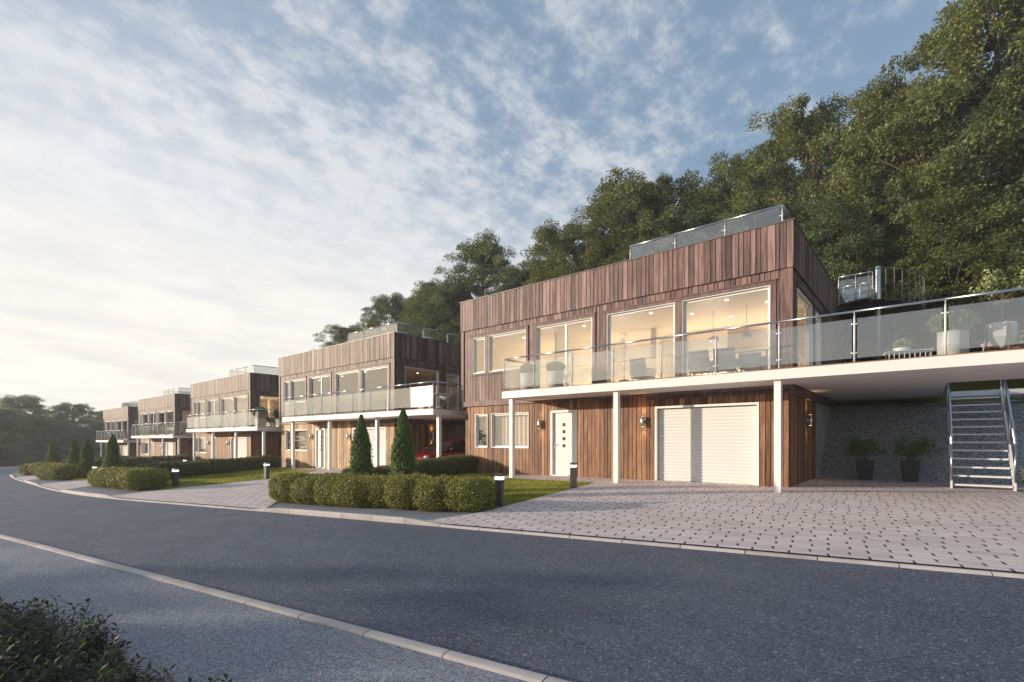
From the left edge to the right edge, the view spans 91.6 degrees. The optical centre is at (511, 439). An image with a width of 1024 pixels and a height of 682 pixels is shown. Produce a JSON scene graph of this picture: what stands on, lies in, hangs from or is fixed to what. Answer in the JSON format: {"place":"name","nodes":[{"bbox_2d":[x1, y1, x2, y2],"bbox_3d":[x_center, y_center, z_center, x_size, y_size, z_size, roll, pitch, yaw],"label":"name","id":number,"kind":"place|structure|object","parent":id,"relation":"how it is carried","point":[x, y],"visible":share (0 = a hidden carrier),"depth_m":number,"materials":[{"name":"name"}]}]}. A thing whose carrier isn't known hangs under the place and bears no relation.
{"place":"outdoors","nodes":[
{"label":"outdoors","id":0,"kind":"place"},
{"bbox_2d":[39,466,281,489],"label":"driveway","id":1,"kind":"structure","parent":0,"point":[68,485],"depth_m":21.85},
{"bbox_2d":[113,468,342,508],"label":"driveway","id":2,"kind":"structure","parent":0,"point":[251,494],"depth_m":14.95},
{"bbox_2d":[415,439,464,458],"bbox_3d":[-3.095,0.692,24.556,2.010,1.463,4.412,0,0,38],"label":"parked car","id":3,"kind":"object","parent":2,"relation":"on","point":[450,447],"visible":0.28,"depth_m":23.82,"materials":[{"name":"red paint"}]},
{"bbox_2d":[156,467,316,489],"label":"lawn grass","id":4,"kind":"structure","parent":0,"point":[228,477],"depth_m":22.28,"materials":[{"name":"green plant"}]},
{"bbox_2d":[0,465,526,681],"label":"pavement","id":5,"kind":"structure","parent":0,"point":[196,636],"depth_m":4.07,"materials":[{"name":"grey asphalt"}]},
{"bbox_2d":[0,0,1019,427],"label":"sky","id":6,"kind":"structure","parent":0,"point":[191,191],"materials":[{"name":"blue"}]},
{"bbox_2d":[0,467,1023,681],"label":"road","id":7,"kind":"structure","parent":0,"point":[574,610],"depth_m":5.00,"materials":[{"name":"grey asphalt"}]},
{"bbox_2d":[2,466,1023,573],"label":"ground","id":8,"kind":"structure","parent":0,"point":[669,543],"depth_m":7.15,"materials":[{"name":"grey concrete"}]},
{"bbox_2d":[0,407,17,464],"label":"broadleaf tree","id":9,"kind":"object","parent":8,"relation":"on","point":[2,417],"visible":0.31,"depth_m":68.88,"materials":[{"name":"green plant"}]},
{"bbox_2d":[0,407,41,466],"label":"broadleaf tree","id":10,"kind":"object","parent":8,"relation":"on","point":[13,415],"visible":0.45,"depth_m":69.39,"materials":[{"name":"green plant"}]},
{"bbox_2d":[0,394,64,456],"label":"broadleaf tree","id":11,"kind":"object","parent":8,"relation":"on","point":[26,402],"visible":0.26,"depth_m":74.34,"materials":[{"name":"green plant"}]},
{"bbox_2d":[18,461,60,474],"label":"front hedge","id":12,"kind":"object","parent":8,"relation":"on","point":[28,468],"visible":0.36,"depth_m":34.24,"materials":[{"name":"green plant"}]},
{"bbox_2d":[0,414,79,465],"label":"broadleaf tree","id":13,"kind":"object","parent":8,"relation":"on","point":[26,453],"visible":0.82,"depth_m":68.86,"materials":[{"name":"green plant"}]},
{"bbox_2d":[46,439,61,461],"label":"columnar cypress","id":14,"kind":"object","parent":8,"relation":"on","point":[53,455],"visible":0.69,"depth_m":36.46,"materials":[{"name":"green plant"}]},
{"bbox_2d":[33,462,87,480],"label":"front hedge","id":15,"kind":"object","parent":8,"relation":"on","point":[58,471],"visible":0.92,"depth_m":26.29,"materials":[{"name":"green plant"}]},
{"bbox_2d":[39,420,92,457],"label":"broadleaf tree","id":16,"kind":"object","parent":8,"relation":"on","point":[70,424],"visible":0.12,"depth_m":75.81,"materials":[{"name":"green plant"}]},
{"bbox_2d":[44,402,102,448],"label":"broadleaf tree","id":17,"kind":"object","parent":8,"relation":"on","point":[66,411],"visible":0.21,"depth_m":79.66,"materials":[{"name":"green plant"}]},
{"bbox_2d":[66,439,80,463],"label":"columnar cypress","id":18,"kind":"object","parent":8,"relation":"on","point":[73,453],"visible":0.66,"depth_m":31.12,"materials":[{"name":"green plant"}]},
{"bbox_2d":[66,422,104,456],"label":"broadleaf tree","id":19,"kind":"object","parent":8,"relation":"on","point":[92,434],"visible":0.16,"depth_m":76.72,"materials":[{"name":"green plant"}]},
{"bbox_2d":[78,439,95,477],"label":"columnar cypress","id":20,"kind":"object","parent":8,"relation":"on","point":[87,456],"visible":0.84,"depth_m":26.96,"materials":[{"name":"green plant"}]},
{"bbox_2d":[101,434,122,467],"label":"columnar cypress","id":21,"kind":"object","parent":8,"relation":"on","point":[112,457],"visible":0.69,"depth_m":22.26,"materials":[{"name":"green plant"}]},
{"bbox_2d":[0,594,233,681],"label":"shrubs","id":22,"kind":"object","parent":8,"relation":"on","point":[15,629],"visible":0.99,"depth_m":3.39,"materials":[{"name":"green plant"}]},
{"bbox_2d":[96,401,139,456],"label":"timber house","id":23,"kind":"structure","parent":8,"relation":"on","point":[120,423],"depth_m":60.19,"materials":[{"name":"brown wood"}]},
{"bbox_2d":[85,465,171,490],"bbox_3d":[-14.931,1.479,19.166,6.007,1.122,1.552,0,0,37],"label":"front hedge","id":24,"kind":"object","parent":8,"relation":"on","point":[133,479],"visible":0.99,"depth_m":17.74,"materials":[{"name":"green plant"}]},
{"bbox_2d":[74,454,192,467],"bbox_3d":[-27.428,1.789,37.286,1.280,1.206,12.576,0,0,-4],"label":"boundary hedge","id":25,"kind":"object","parent":8,"relation":"on","point":[132,461],"visible":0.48,"depth_m":36.89,"materials":[{"name":"green plant"}]},
{"bbox_2d":[131,387,192,456],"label":"timber house","id":26,"kind":"structure","parent":8,"relation":"on","point":[160,418],"depth_m":49.25,"materials":[{"name":"brown wood"}]},
{"bbox_2d":[164,442,172,455],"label":"garage door","id":27,"kind":"structure","parent":26,"relation":"in","point":[168,446],"depth_m":48.81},
{"bbox_2d":[172,468,178,486],"bbox_3d":[-12.383,1.458,18.319,0.160,0.800,0.160,0,0,28],"label":"bollard light","id":28,"kind":"object","parent":8,"relation":"on","point":[175,477],"visible":0.77,"depth_m":18.27,"materials":[{"name":"metal"}]},
{"bbox_2d":[134,455,281,477],"bbox_3d":[-15.652,1.455,26.792,1.204,1.102,9.953,0,0,9],"label":"boundary hedge","id":29,"kind":"object","parent":8,"relation":"on","point":[200,467],"visible":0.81,"depth_m":25.85,"materials":[{"name":"green plant"}]},
{"bbox_2d":[186,365,281,464],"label":"timber house","id":30,"kind":"structure","parent":8,"relation":"on","point":[222,409],"depth_m":38.08,"materials":[{"name":"brown wood"}]},
{"bbox_2d":[208,399,217,427],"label":"window","id":31,"kind":"structure","parent":30,"relation":"in","point":[214,400],"depth_m":40.95,"materials":[{"name":"white glass"}]},
{"bbox_2d":[221,397,232,427],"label":"window","id":32,"kind":"structure","parent":30,"relation":"in","point":[222,399],"depth_m":39.14,"materials":[{"name":"white glass"}]},
{"bbox_2d":[230,437,246,458],"bbox_3d":[-20.371,1.039,37.246,2.920,2.439,0.215,0,0,40],"label":"garage door","id":33,"kind":"structure","parent":30,"relation":"in","point":[242,441],"depth_m":37.34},
{"bbox_2d":[234,395,246,426],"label":"window","id":34,"kind":"structure","parent":30,"relation":"in","point":[235,398],"depth_m":37.54,"materials":[{"name":"white glass"}]},
{"bbox_2d":[252,406,267,425],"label":"potted plant","id":35,"kind":"object","parent":30,"relation":"on","point":[262,415],"visible":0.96,"depth_m":32.26,"materials":[{"name":"green plant"}]},
{"bbox_2d":[273,407,281,426],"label":"potted plant","id":36,"kind":"object","parent":30,"relation":"on","point":[276,413],"visible":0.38,"depth_m":32.80,"materials":[{"name":"green plant"}]},
{"bbox_2d":[264,463,269,478],"bbox_3d":[-10.177,1.356,20.646,0.160,0.800,0.160,0,0,28],"label":"bollard light","id":37,"kind":"object","parent":8,"relation":"on","point":[266,470],"visible":0.77,"depth_m":20.59,"materials":[{"name":"metal"}]},
{"bbox_2d":[0,467,569,681],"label":"kerb","id":38,"kind":"structure","parent":8,"relation":"on","point":[498,668],"depth_m":4.20,"materials":[{"name":"concrete"}]},
{"bbox_2d":[347,414,374,475],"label":"columnar cypress","id":39,"kind":"object","parent":8,"relation":"on","point":[360,461],"visible":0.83,"depth_m":13.13,"materials":[{"name":"green plant"}]},
{"bbox_2d":[278,322,464,469],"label":"timber house","id":40,"kind":"structure","parent":8,"relation":"on","point":[329,396],"depth_m":27.24,"materials":[{"name":"brown wood"}]},
{"bbox_2d":[285,429,290,450],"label":"window","id":41,"kind":"structure","parent":40,"relation":"in","point":[286,431],"depth_m":31.54,"materials":[{"name":"white glass"}]},
{"bbox_2d":[310,375,329,415],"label":"window","id":42,"kind":"structure","parent":40,"relation":"in","point":[321,377],"depth_m":29.26,"materials":[{"name":"white glass"}]},
{"bbox_2d":[315,428,325,467],"bbox_3d":[-11.005,0.525,28.952,1.090,2.330,0.320,0,0,40],"label":"front door","id":43,"kind":"structure","parent":40,"relation":"in","point":[320,434],"depth_m":28.95,"materials":[{"name":"white glass"}]},
{"bbox_2d":[335,370,357,413],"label":"window","id":44,"kind":"structure","parent":40,"relation":"in","point":[336,375],"depth_m":27.68,"materials":[{"name":"white glass"}]},
{"bbox_2d":[353,427,385,466],"bbox_3d":[-7.358,0.599,25.839,2.920,2.439,0.215,0,0,40],"label":"garage door","id":45,"kind":"structure","parent":40,"relation":"in","point":[371,431],"depth_m":25.32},
{"bbox_2d":[361,365,387,411],"bbox_3d":[-6.967,-2.510,25.403,2.340,2.320,0.162,0,0,40],"label":"window","id":46,"kind":"structure","parent":40,"relation":"in","point":[362,370],"depth_m":26.09,"materials":[{"name":"white glass"}]},
{"bbox_2d":[405,366,438,407],"bbox_3d":[-4.663,-2.500,25.662,0.162,2.300,2.230,0,0,40],"label":"window","id":47,"kind":"structure","parent":40,"relation":"in","point":[437,372],"depth_m":26.45,"materials":[{"name":"white glass"}]},
{"bbox_2d":[440,389,456,408],"bbox_3d":[-2.732,-1.724,21.533,0.612,0.887,0.563,0,0,30],"label":"shell chair","id":48,"kind":"object","parent":40,"relation":"on","point":[451,396],"visible":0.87,"depth_m":21.40,"materials":[{"name":"white plastic"}]},
{"bbox_2d":[447,374,458,409],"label":"window","id":49,"kind":"structure","parent":40,"relation":"in","point":[457,376],"depth_m":27.62,"materials":[{"name":"white glass"}]},
{"bbox_2d":[263,470,496,511],"bbox_3d":[-3.243,1.177,11.319,6.243,0.977,1.492,0,0,25],"label":"front hedge","id":50,"kind":"object","parent":8,"relation":"on","point":[421,492],"visible":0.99,"depth_m":10.64,"materials":[{"name":"green plant"}]},
{"bbox_2d":[314,454,477,476],"bbox_3d":[-3.975,1.094,17.063,1.149,1.120,8.006,0,0,37],"label":"boundary hedge","id":51,"kind":"object","parent":8,"relation":"on","point":[448,465],"visible":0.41,"depth_m":18.40,"materials":[{"name":"green plant"}]},
{"bbox_2d":[388,408,418,475],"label":"columnar cypress","id":52,"kind":"object","parent":8,"relation":"on","point":[402,457],"visible":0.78,"depth_m":11.98,"materials":[{"name":"green plant"}]},
{"bbox_2d":[495,474,503,508],"bbox_3d":[-0.266,1.129,10.596,0.160,0.800,0.160,0,0,20],"label":"bollard light","id":53,"kind":"object","parent":8,"relation":"on","point":[499,483],"visible":0.77,"depth_m":10.53,"materials":[{"name":"metal"}]},
{"bbox_2d":[432,472,594,509],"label":"lawn grass","id":54,"kind":"structure","parent":8,"relation":"on","point":[514,489],"depth_m":13.86,"materials":[{"name":"green plant"}]},
{"bbox_2d":[9,471,1023,578],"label":"kerb","id":55,"kind":"structure","parent":8,"relation":"on","point":[390,519],"depth_m":7.76,"materials":[{"name":"concrete"}]},
{"bbox_2d":[570,463,576,487],"bbox_3d":[1.664,1.029,13.479,0.160,0.800,0.160,0,0,20],"label":"bollard light","id":56,"kind":"object","parent":8,"relation":"on","point":[573,475],"visible":0.79,"depth_m":13.41,"materials":[{"name":"metal"}]},
{"bbox_2d":[460,204,1023,491],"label":"timber house","id":57,"kind":"structure","parent":8,"relation":"on","point":[666,311],"depth_m":15.28,"materials":[{"name":"brown wood"}]},
{"bbox_2d":[473,337,484,373],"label":"window","id":58,"kind":"structure","parent":57,"relation":"in","point":[481,338],"depth_m":20.02,"materials":[{"name":"white glass"}]},
{"bbox_2d":[475,414,487,447],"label":"window","id":59,"kind":"structure","parent":57,"relation":"in","point":[477,445],"depth_m":19.98,"materials":[{"name":"white glass"}]},
{"bbox_2d":[489,329,524,371],"bbox_3d":[-0.157,-3.340,18.925,1.840,1.420,0.162,0,0,40],"label":"window","id":60,"kind":"structure","parent":57,"relation":"in","point":[520,331],"depth_m":19.27,"materials":[{"name":"white glass"}]},
{"bbox_2d":[491,412,528,447],"bbox_3d":[-0.053,-0.345,18.901,1.850,1.330,0.162,0,0,40],"label":"window","id":61,"kind":"structure","parent":57,"relation":"in","point":[519,413],"depth_m":19.29,"materials":[{"name":"white glass"}]},
{"bbox_2d":[520,364,537,389],"bbox_3d":[0.549,-2.133,16.982,0.664,0.935,0.656,0,0,40],"label":"armchair","id":62,"kind":"object","parent":57,"relation":"on","point":[526,377],"visible":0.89,"depth_m":16.77,"materials":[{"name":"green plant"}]},
{"bbox_2d":[546,361,566,386],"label":"potted plant","id":63,"kind":"object","parent":57,"relation":"on","point":[555,377],"visible":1,"depth_m":16.10,"materials":[{"name":"green plant"}]},
{"bbox_2d":[550,410,576,475],"bbox_3d":[1.880,0.145,17.393,1.090,2.330,0.320,0,0,40],"label":"front door","id":64,"kind":"structure","parent":57,"relation":"in","point":[563,423],"depth_m":17.35,"materials":[{"name":"white wood"}]},
{"bbox_2d":[536,317,591,387],"bbox_3d":[1.819,-2.875,17.273,2.310,2.350,0.162,0,0,40],"label":"window","id":65,"kind":"structure","parent":57,"relation":"in","point":[566,324],"depth_m":17.24,"materials":[{"name":"white glass"}]},
{"bbox_2d":[616,333,630,380],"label":"indoor plant","id":66,"kind":"object","parent":57,"relation":"on","point":[624,352],"visible":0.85,"depth_m":16.59,"materials":[{"name":"green plant"}]},
{"bbox_2d":[607,302,674,381],"bbox_3d":[3.986,-2.890,15.460,2.260,2.320,0.162,0,0,40],"label":"window","id":67,"kind":"structure","parent":57,"relation":"in","point":[609,316],"depth_m":15.73,"materials":[{"name":"white glass"}]},
{"bbox_2d":[629,358,655,379],"bbox_3d":[4.329,-2.172,16.572,0.657,0.981,0.680,0,0,-42],"label":"armchair","id":68,"kind":"object","parent":57,"relation":"on","point":[639,370],"visible":0.88,"depth_m":16.39,"materials":[{"name":"grey fabric"}]},
{"bbox_2d":[687,349,713,375],"bbox_3d":[5.745,-2.172,15.126,0.680,0.981,0.657,0,0,37],"label":"dining chair","id":69,"kind":"object","parent":57,"relation":"on","point":[698,361],"visible":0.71,"depth_m":14.93,"materials":[{"name":"grey fabric"}]},
{"bbox_2d":[655,402,758,485],"bbox_3d":[5.527,0.219,14.280,2.920,2.439,0.215,0,0,40],"label":"garage door","id":70,"kind":"structure","parent":57,"relation":"in","point":[712,444],"depth_m":14.24,"materials":[{"name":"white metal"}]},
{"bbox_2d":[712,347,738,373],"bbox_3d":[6.317,-2.172,14.714,0.680,0.981,0.657,0,0,34],"label":"dining chair","id":71,"kind":"object","parent":57,"relation":"on","point":[727,360],"visible":0.76,"depth_m":14.49,"materials":[{"name":"grey fabric"}]},
{"bbox_2d":[682,285,770,375],"bbox_3d":[5.919,-2.890,13.844,2.340,2.320,0.162,0,0,40],"label":"window","id":72,"kind":"structure","parent":57,"relation":"in","point":[684,303],"depth_m":14.02,"materials":[{"name":"white glass"}]},
{"bbox_2d":[738,352,767,370],"bbox_3d":[6.975,-2.072,14.425,0.680,0.781,0.655,0,0,42],"label":"dining chair","id":73,"kind":"object","parent":57,"relation":"on","point":[752,361],"visible":0.81,"depth_m":14.24,"materials":[{"name":"grey fabric"}]},
{"bbox_2d":[797,288,812,366],"bbox_3d":[8.222,-2.880,14.102,0.162,2.300,2.230,0,0,40],"label":"window","id":74,"kind":"structure","parent":57,"relation":"in","point":[809,307],"depth_m":14.90,"materials":[{"name":"white glass"}]},
{"bbox_2d":[816,312,820,364],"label":"window","id":75,"kind":"structure","parent":57,"relation":"in","point":[818,320],"depth_m":16.05,"materials":[{"name":"glass"}]},
{"bbox_2d":[836,271,874,318],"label":"roof walkway","id":76,"kind":"structure","parent":57,"relation":"attached to","point":[859,307],"depth_m":18.42,"materials":[{"name":"metal"}]},
{"bbox_2d":[835,266,924,362],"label":"spiral staircase","id":77,"kind":"structure","parent":57,"relation":"on","point":[878,301],"depth_m":17.95,"materials":[{"name":"silver metal"}]},
{"bbox_2d":[882,348,933,358],"bbox_3d":[9.705,-1.909,12.229,0.900,0.491,0.640,0,0,28],"label":"garden table","id":78,"kind":"object","parent":57,"relation":"on","point":[924,352],"visible":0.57,"depth_m":12.10,"materials":[{"name":"white wood"}]},
{"bbox_2d":[892,338,911,350],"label":"bowl plant","id":79,"kind":"object","parent":78,"relation":"on","point":[901,346],"visible":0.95,"depth_m":12.21,"materials":[{"name":"green plant"}]},
{"bbox_2d":[924,309,982,354],"bbox_3d":[8.879,-2.144,10.033,0.898,0.959,0.896,0,0,40],"label":"potted plant","id":80,"kind":"object","parent":57,"relation":"on","point":[958,337],"visible":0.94,"depth_m":9.84,"materials":[{"name":"green plant"}]},
{"bbox_2d":[969,267,1023,350],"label":"octagonal planter","id":81,"kind":"object","parent":57,"relation":"on","point":[1004,334],"visible":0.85,"depth_m":9.75,"materials":[{"name":"white ceramic"}]},
{"bbox_2d":[11,471,1023,572],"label":"verge path","id":82,"kind":"structure","parent":0,"point":[417,514],"depth_m":10.45,"materials":[{"name":"concrete"}]},
{"bbox_2d":[427,474,1023,571],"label":"driveway","id":83,"kind":"structure","parent":0,"point":[933,522],"depth_m":8.70,"materials":[{"name":"grey stone"}]},
{"bbox_2d":[840,435,888,479],"bbox_3d":[10.833,0.528,15.295,1.172,1.404,1.145,0,0,-29],"label":"potted plant","id":84,"kind":"object","parent":83,"relation":"on","point":[865,468],"visible":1,"depth_m":15.17,"materials":[{"name":"green plant"}]},
{"bbox_2d":[891,433,946,481],"bbox_3d":[11.779,0.498,14.629,1.309,1.465,1.144,0,0,19],"label":"potted plant","id":85,"kind":"object","parent":83,"relation":"on","point":[910,469],"visible":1,"depth_m":14.46,"materials":[{"name":"green plant"}]},
{"bbox_2d":[732,349,767,371],"bbox_3d":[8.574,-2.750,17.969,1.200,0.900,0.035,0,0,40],"label":"table","id":86,"kind":"object","parent":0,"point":[763,352],"visible":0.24,"depth_m":17.87,"materials":[{"name":"metal"}]},
{"bbox_2d":[820,400,1023,484],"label":"retaining wall","id":87,"kind":"structure","parent":0,"point":[887,425],"depth_m":15.77,"materials":[{"name":"stone"}]},
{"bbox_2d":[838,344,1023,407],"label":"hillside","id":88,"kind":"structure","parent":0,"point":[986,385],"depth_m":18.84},
{"bbox_2d":[310,324,361,350],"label":"broadleaf tree","id":89,"kind":"object","parent":88,"relation":"on","point":[339,337],"visible":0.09,"depth_m":60.68,"materials":[{"name":"green plant"}]},
{"bbox_2d":[355,291,408,339],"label":"broadleaf tree","id":90,"kind":"object","parent":88,"relation":"on","point":[382,307],"visible":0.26,"depth_m":49.68,"materials":[{"name":"green plant"}]},
{"bbox_2d":[386,277,456,335],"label":"broadleaf tree","id":91,"kind":"object","parent":88,"relation":"on","point":[405,308],"visible":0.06,"depth_m":42.95,"materials":[{"name":"green plant"}]},
{"bbox_2d":[396,280,474,341],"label":"broadleaf tree","id":92,"kind":"object","parent":88,"relation":"on","point":[423,311],"visible":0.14,"depth_m":38.66,"materials":[{"name":"green plant"}]},
{"bbox_2d":[420,228,522,344],"bbox_3d":[-2.479,-8.945,39.840,9.298,14.084,8.758,0,0,0],"label":"broadleaf tree","id":93,"kind":"object","parent":88,"relation":"on","point":[493,265],"visible":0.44,"depth_m":38.19,"materials":[{"name":"green plant"}]},
{"bbox_2d":[489,264,539,293],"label":"broadleaf tree","id":94,"kind":"object","parent":88,"relation":"on","point":[519,276],"visible":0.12,"depth_m":34.88,"materials":[{"name":"green plant"}]},
{"bbox_2d":[517,217,615,285],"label":"broadleaf tree","id":95,"kind":"object","parent":88,"relation":"on","point":[549,236],"visible":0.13,"depth_m":33.62,"materials":[{"name":"green plant"}]},
{"bbox_2d":[535,166,709,278],"bbox_3d":[6.802,-9.691,32.051,10.510,14.370,11.158,0,0,15],"label":"broadleaf tree","id":96,"kind":"object","parent":88,"relation":"on","point":[615,203],"visible":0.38,"depth_m":30.29,"materials":[{"name":"green plant"}]},
{"bbox_2d":[582,168,730,268],"bbox_3d":[9.440,-9.684,31.261,10.422,13.273,10.217,0,0,0],"label":"broadleaf tree","id":97,"kind":"object","parent":88,"relation":"on","point":[688,208],"visible":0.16,"depth_m":29.44,"materials":[{"name":"green plant"}]},
{"bbox_2d":[685,144,807,242],"bbox_3d":[13.054,-9.808,29.130,6.778,13.300,7.794,0,0,1],"label":"broadleaf tree","id":98,"kind":"object","parent":88,"relation":"on","point":[725,179],"visible":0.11,"depth_m":27.73,"materials":[{"name":"green plant"}]},
{"bbox_2d":[717,198,822,256],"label":"broadleaf tree","id":99,"kind":"object","parent":88,"relation":"on","point":[739,224],"visible":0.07,"depth_m":24.06,"materials":[{"name":"green plant"}]},
{"bbox_2d":[725,92,903,321],"bbox_3d":[15.080,-9.974,25.407,8.988,14.772,8.466,0,0,29],"label":"broadleaf tree","id":100,"kind":"object","parent":88,"relation":"on","point":[807,149],"visible":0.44,"depth_m":24.67,"materials":[{"name":"green plant"}]},
{"bbox_2d":[798,177,969,362],"bbox_3d":[15.356,-6.266,21.681,7.491,9.686,7.343,0,0,29],"label":"broadleaf tree","id":101,"kind":"object","parent":88,"relation":"on","point":[828,214],"visible":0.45,"depth_m":20.58,"materials":[{"name":"green plant"}]},
{"bbox_2d":[796,73,990,325],"bbox_3d":[17.303,-9.417,22.640,8.301,14.353,8.468,0,0,15],"label":"broadleaf tree","id":102,"kind":"object","parent":88,"relation":"on","point":[864,120],"visible":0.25,"depth_m":21.57,"materials":[{"name":"green plant"}]},
{"bbox_2d":[830,0,1023,329],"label":"broadleaf tree","id":103,"kind":"object","parent":88,"relation":"on","point":[958,40],"visible":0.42,"depth_m":19.43,"materials":[{"name":"green plant"}]},
{"bbox_2d":[848,87,1016,254],"bbox_3d":[21.198,-10.728,24.718,9.197,12.822,7.687,0,0,-45],"label":"broadleaf tree","id":104,"kind":"object","parent":88,"relation":"on","point":[960,112],"visible":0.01,"depth_m":22.88,"materials":[{"name":"green plant"}]},
{"bbox_2d":[852,174,1023,387],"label":"broadleaf tree","id":105,"kind":"object","parent":88,"relation":"on","point":[932,230],"visible":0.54,"depth_m":18.39,"materials":[{"name":"green plant"}]},
{"bbox_2d":[925,0,1023,317],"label":"broadleaf tree","id":106,"kind":"object","parent":88,"relation":"on","point":[1000,157],"visible":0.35,"depth_m":18.12,"materials":[{"name":"green plant"}]},
{"bbox_2d":[945,185,1023,347],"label":"broadleaf tree","id":107,"kind":"object","parent":88,"relation":"on","point":[1016,253],"visible":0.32,"depth_m":17.10,"materials":[{"name":"green plant"}]},
{"bbox_2d":[947,379,1023,490],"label":"metal staircase","id":108,"kind":"structure","parent":0,"point":[1004,393],"depth_m":13.25,"materials":[{"name":"metal"}]},
{"bbox_2d":[981,330,1023,350],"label":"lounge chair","id":109,"kind":"object","parent":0,"point":[990,345],"visible":0.23,"depth_m":10.42,"materials":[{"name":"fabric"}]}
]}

